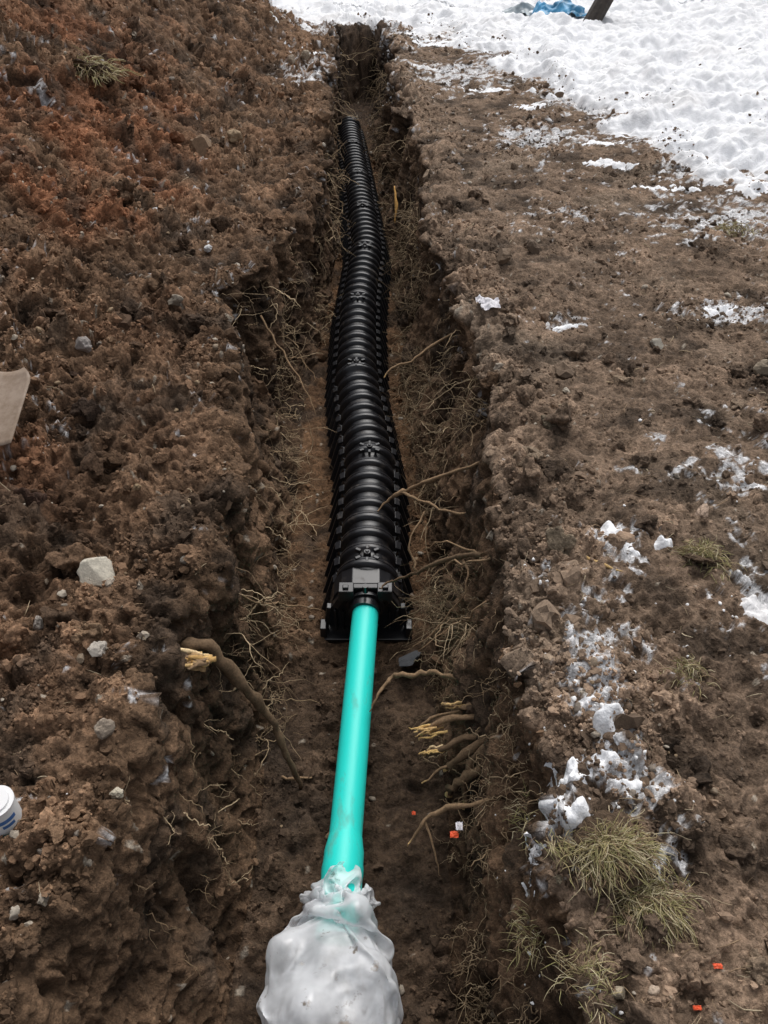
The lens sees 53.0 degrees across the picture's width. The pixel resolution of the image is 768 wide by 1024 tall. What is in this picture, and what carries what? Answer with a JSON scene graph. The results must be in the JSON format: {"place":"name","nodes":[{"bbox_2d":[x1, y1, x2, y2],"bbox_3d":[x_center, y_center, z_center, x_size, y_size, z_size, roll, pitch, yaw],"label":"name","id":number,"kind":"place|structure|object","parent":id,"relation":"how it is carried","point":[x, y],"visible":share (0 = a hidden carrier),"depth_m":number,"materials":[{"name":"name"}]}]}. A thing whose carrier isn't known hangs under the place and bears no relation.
{"place":"outdoors","nodes":[
{"label":"outdoors","id":0,"kind":"place"},
{"bbox_2d":[0,0,767,1023],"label":"ground","id":1,"kind":"structure","parent":0,"point":[152,764],"depth_m":2.87,"materials":[{"name":"soil"}]},
{"bbox_2d":[0,785,21,837],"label":"pipe cement can","id":2,"kind":"object","parent":1,"relation":"on","point":[10,812],"visible":0.84,"depth_m":1.70,"materials":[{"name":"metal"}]},
{"bbox_2d":[0,367,29,445],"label":"cardboard piece","id":3,"kind":"object","parent":1,"relation":"on","point":[14,385],"visible":1,"depth_m":2.73,"materials":[{"name":"cardboard"}]},
{"bbox_2d":[33,616,43,630],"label":"stone","id":4,"kind":"object","parent":1,"relation":"on","point":[38,623],"visible":0.99,"depth_m":2.21,"materials":[{"name":"grey stone"}]},
{"bbox_2d":[75,336,91,352],"bbox_3d":[-1.248,-0.696,3.204,0.087,0.070,0.049,20,44,22],"label":"stone","id":5,"kind":"object","parent":1,"relation":"on","point":[83,344],"visible":1,"depth_m":3.18,"materials":[{"name":"grey stone"}]},
{"bbox_2d":[77,556,114,586],"bbox_3d":[-0.892,0.194,2.427,0.122,0.124,0.121,0,40,0],"label":"stone","id":6,"kind":"object","parent":1,"relation":"on","point":[95,571],"visible":0.74,"depth_m":2.38,"materials":[{"name":"grey stone"}]},
{"bbox_2d":[87,641,106,656],"bbox_3d":[-0.781,0.377,2.094,0.046,0.044,0.050,0,40,0],"label":"stone","id":7,"kind":"object","parent":1,"relation":"on","point":[96,649],"visible":1,"depth_m":2.08,"materials":[{"name":"grey stone"}]},
{"bbox_2d":[64,45,144,87],"bbox_3d":[-2.006,-3.016,5.258,0.611,0.268,0.528,9,41,11],"label":"grass tuft","id":8,"kind":"object","parent":1,"relation":"on","point":[100,70],"visible":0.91,"depth_m":5.20,"materials":[{"name":"plant"}]},
{"bbox_2d":[94,718,114,739],"bbox_3d":[-0.680,0.530,1.883,0.034,0.055,0.052,29,48,30],"label":"stone","id":9,"kind":"object","parent":1,"relation":"on","point":[104,728],"visible":1,"depth_m":1.87,"materials":[{"name":"grey stone"}]},
{"bbox_2d":[105,578,113,586],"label":"stone","id":10,"kind":"object","parent":1,"relation":"on","point":[108,582],"visible":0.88,"depth_m":2.33,"materials":[{"name":"grey stone"}]},
{"bbox_2d":[109,787,122,798],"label":"stone","id":11,"kind":"object","parent":1,"relation":"on","point":[116,793],"visible":1,"depth_m":1.83,"materials":[{"name":"beige stone"}]},
{"bbox_2d":[190,134,211,156],"bbox_3d":[-1.308,-2.617,5.513,0.151,0.149,0.153,0,40,0],"label":"stone","id":12,"kind":"object","parent":1,"relation":"on","point":[201,143],"visible":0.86,"depth_m":5.47,"materials":[{"name":"brown stone"}]},
{"bbox_2d":[204,244,211,251],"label":"stone","id":13,"kind":"object","parent":1,"relation":"on","point":[208,248],"visible":1,"depth_m":4.33,"materials":[{"name":"white stone"}]},
{"bbox_2d":[227,129,242,142],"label":"stone","id":14,"kind":"object","parent":1,"relation":"on","point":[234,135],"visible":1,"depth_m":5.90,"materials":[{"name":"beige stone"}]},
{"bbox_2d":[288,54,294,64],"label":"stone","id":15,"kind":"object","parent":1,"relation":"on","point":[291,59],"visible":0.86,"depth_m":8.28,"materials":[{"name":"beige stone"}]},
{"bbox_2d":[300,50,309,59],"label":"stone","id":16,"kind":"object","parent":1,"relation":"on","point":[305,54],"visible":1,"depth_m":8.43,"materials":[{"name":"beige stone"}]},
{"bbox_2d":[256,862,403,1023],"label":"plastic bag","id":17,"kind":"object","parent":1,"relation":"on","point":[302,993],"visible":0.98,"depth_m":2.14,"materials":[{"name":"white plastic"}]},
{"bbox_2d":[124,37,558,1023],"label":"hair roots","id":18,"kind":"object","parent":1,"relation":"on","point":[466,631],"visible":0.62,"depth_m":3.39,"materials":[{"name":"plant"}]},
{"bbox_2d":[320,116,413,640],"bbox_3d":[-0.187,-2.004,6.013,0.508,0.311,7.567,-2,40,-2],"label":"drainage chamber","id":19,"kind":"object","parent":1,"relation":"on","point":[368,555],"visible":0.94,"depth_m":4.01,"materials":[{"name":"black plastic"}]},
{"bbox_2d":[316,605,377,945],"bbox_3d":[-0.106,0.823,2.688,0.130,0.192,1.229,2,40,2],"label":"sewer pipe","id":20,"kind":"object","parent":19,"relation":"attached to","point":[344,846],"visible":0.9,"depth_m":2.60,"materials":[{"name":"green plastic"}]},
{"bbox_2d":[0,0,767,1023],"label":"soil clods","id":21,"kind":"object","parent":1,"relation":"on","point":[546,614],"visible":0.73,"depth_m":2.45,"materials":[{"name":"brown soil"}]},
{"bbox_2d":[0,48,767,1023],"bbox_3d":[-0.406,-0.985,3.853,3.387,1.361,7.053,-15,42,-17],"label":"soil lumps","id":22,"kind":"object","parent":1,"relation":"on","point":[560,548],"visible":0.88,"depth_m":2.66,"materials":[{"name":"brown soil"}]},
{"bbox_2d":[0,0,767,1020],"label":"pebbles","id":23,"kind":"object","parent":1,"relation":"on","point":[14,834],"visible":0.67,"depth_m":2.48,"materials":[{"name":"stone"}]},
{"bbox_2d":[0,20,767,1023],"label":"straw litter","id":24,"kind":"object","parent":1,"relation":"on","point":[572,584],"visible":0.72,"depth_m":2.21,"materials":[{"name":"beige plant"}]},
{"bbox_2d":[180,186,622,875],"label":"tree roots","id":25,"kind":"object","parent":1,"relation":"on","point":[214,654],"visible":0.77,"depth_m":2.49,"materials":[{"name":"brown plant"}]},
{"bbox_2d":[398,650,420,667],"bbox_3d":[0.102,0.589,3.080,0.089,0.076,0.100,0,40,0],"label":"slate slab","id":26,"kind":"object","parent":1,"relation":"on","point":[408,659],"depth_m":3.06,"materials":[{"name":"stone"}]},
{"bbox_2d":[66,1,767,1014],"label":"snow crumbs","id":27,"kind":"object","parent":1,"relation":"on","point":[624,505],"visible":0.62,"depth_m":2.25,"materials":[{"name":"white snow"}]},
{"bbox_2d":[450,831,458,837],"bbox_3d":[0.200,0.915,2.192,0.026,0.011,0.022,0,40,0],"label":"marking ribbon","id":28,"kind":"object","parent":1,"relation":"on","point":[454,834],"visible":1,"depth_m":2.19,"materials":[{"name":"orange plastic"}]},
{"bbox_2d":[455,821,462,829],"bbox_3d":[0.215,0.895,2.201,0.022,0.010,0.026,0,40,0],"label":"paper scrap","id":29,"kind":"object","parent":1,"relation":"on","point":[459,825],"visible":1,"depth_m":2.20,"materials":[{"name":"white paper"}]},
{"bbox_2d":[480,297,500,309],"bbox_3d":[0.505,-0.998,3.666,0.096,0.036,0.106,0,40,0],"label":"paper scrap","id":30,"kind":"object","parent":1,"relation":"on","point":[489,303],"visible":1,"depth_m":3.65,"materials":[{"name":"white paper"}]},
{"bbox_2d":[475,294,483,303],"bbox_3d":[0.460,-1.022,3.685,0.044,0.033,0.066,0,40,0],"label":"paper scrap","id":31,"kind":"object","parent":30,"relation":"on","point":[479,298],"visible":1,"depth_m":3.68,"materials":[{"name":"white paper"}]},
{"bbox_2d":[497,248,511,263],"bbox_3d":[0.664,-1.411,4.236,0.080,0.062,0.117,0,40,0],"label":"stone","id":32,"kind":"object","parent":1,"relation":"on","point":[504,256],"visible":1,"depth_m":4.21,"materials":[{"name":"stone"}]},
{"bbox_2d":[272,0,767,896],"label":"snow","id":33,"kind":"structure","parent":1,"relation":"on","point":[638,50],"depth_m":7.95,"materials":[{"name":"white snow"}]},
{"bbox_2d":[502,2,534,15],"bbox_3d":[1.954,-6.991,10.706,0.607,0.176,0.638,0,40,0],"label":"grey tarp","id":34,"kind":"object","parent":33,"relation":"on","point":[523,7],"visible":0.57,"depth_m":10.64,"materials":[{"name":"grey plastic"}]},
{"bbox_2d":[532,0,586,16],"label":"blue tarp","id":35,"kind":"object","parent":33,"relation":"on","point":[568,7],"visible":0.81,"depth_m":10.28,"materials":[{"name":"blue plastic"}]},
{"bbox_2d":[502,780,538,853],"bbox_3d":[0.356,0.777,1.975,0.106,0.074,0.195,15,42,17],"label":"grass tuft","id":36,"kind":"object","parent":1,"relation":"on","point":[523,819],"visible":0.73,"depth_m":1.95,"materials":[{"name":"plant"}]},
{"bbox_2d":[498,898,552,975],"bbox_3d":[0.322,0.950,1.739,0.137,0.095,0.170,0,40,0],"label":"grass tuft","id":37,"kind":"object","parent":1,"relation":"on","point":[521,938],"visible":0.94,"depth_m":1.73,"materials":[{"name":"plant"}]},
{"bbox_2d":[526,239,540,254],"bbox_3d":[0.844,-1.499,4.365,0.087,0.093,0.082,0,40,0],"label":"stone","id":38,"kind":"object","parent":1,"relation":"on","point":[533,246],"visible":0.98,"depth_m":4.34,"materials":[{"name":"brown stone"}]},
{"bbox_2d":[306,12,767,189],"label":"soil on snow","id":39,"kind":"structure","parent":1,"relation":"on","point":[675,128],"depth_m":7.01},
{"bbox_2d":[562,387,569,393],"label":"stone","id":40,"kind":"object","parent":1,"relation":"on","point":[565,390],"visible":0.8,"depth_m":3.16,"materials":[{"name":"beige stone"}]},
{"bbox_2d":[539,927,635,1023],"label":"grass tuft","id":41,"kind":"object","parent":1,"relation":"on","point":[584,968],"visible":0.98,"depth_m":1.51,"materials":[{"name":"plant"}]},
{"bbox_2d":[583,0,613,20],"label":"wooden post","id":42,"kind":"object","parent":1,"relation":"on","point":[598,10],"depth_m":9.75,"materials":[{"name":"brown wood"}]},
{"bbox_2d":[526,807,680,914],"bbox_3d":[0.467,0.709,1.607,0.310,0.111,0.191,-13,42,-15],"label":"grass tuft","id":43,"kind":"object","parent":1,"relation":"on","point":[608,851],"visible":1,"depth_m":1.60,"materials":[{"name":"plant"}]},
{"bbox_2d":[611,986,624,999],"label":"stone","id":44,"kind":"object","parent":1,"relation":"on","point":[620,989],"visible":0.91,"depth_m":1.51,"materials":[{"name":"beige stone"}]},
{"bbox_2d":[595,869,709,953],"bbox_3d":[0.557,0.816,1.612,0.267,0.090,0.219,0,40,0],"label":"grass tuft","id":45,"kind":"object","parent":1,"relation":"on","point":[642,902],"visible":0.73,"depth_m":1.59,"materials":[{"name":"plant"}]},
{"bbox_2d":[648,985,659,995],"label":"stone","id":46,"kind":"object","parent":1,"relation":"on","point":[654,990],"visible":1,"depth_m":1.48,"materials":[{"name":"beige stone"}]},
{"bbox_2d":[650,338,663,348],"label":"stone","id":47,"kind":"object","parent":1,"relation":"on","point":[656,342],"visible":0.84,"depth_m":3.52,"materials":[{"name":"beige stone"}]},
{"bbox_2d":[644,653,721,701],"bbox_3d":[0.795,0.435,2.025,0.188,0.089,0.154,-26,47,-28],"label":"grass tuft","id":48,"kind":"object","parent":1,"relation":"on","point":[688,666],"visible":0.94,"depth_m":2.03,"materials":[{"name":"plant"}]},
{"bbox_2d":[693,1005,701,1009],"bbox_3d":[0.600,0.949,1.475,0.017,0.005,0.008,0,40,0],"label":"marking ribbon","id":49,"kind":"object","parent":1,"relation":"on","point":[697,1007],"visible":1,"depth_m":1.48,"materials":[{"name":"orange plastic"}]},
{"bbox_2d":[694,503,708,517],"bbox_3d":[1.070,0.002,2.591,0.042,0.050,0.063,19,43,21],"label":"stone","id":50,"kind":"object","parent":1,"relation":"on","point":[702,510],"visible":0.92,"depth_m":2.58,"materials":[{"name":"beige stone"}]},
{"bbox_2d":[667,534,746,588],"bbox_3d":[0.999,0.154,2.399,0.250,0.109,0.213,-24,46,-26],"label":"grass tuft","id":51,"kind":"object","parent":1,"relation":"on","point":[693,553],"visible":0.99,"depth_m":2.39,"materials":[{"name":"plant"}]},
{"bbox_2d":[712,963,722,968],"bbox_3d":[0.660,0.897,1.522,0.019,0.005,0.011,0,40,0],"label":"marking ribbon","id":52,"kind":"object","parent":1,"relation":"on","point":[718,965],"visible":1,"depth_m":1.52,"materials":[{"name":"orange plastic"}]},
{"bbox_2d":[699,221,767,239],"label":"snow","id":53,"kind":"structure","parent":1,"relation":"on","point":[733,226],"depth_m":4.59,"materials":[{"name":"white snow"}]},
{"bbox_2d":[753,359,767,376],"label":"stone","id":54,"kind":"object","parent":1,"relation":"on","point":[761,367],"visible":0.83,"depth_m":3.32,"materials":[{"name":"beige stone"}]}
]}

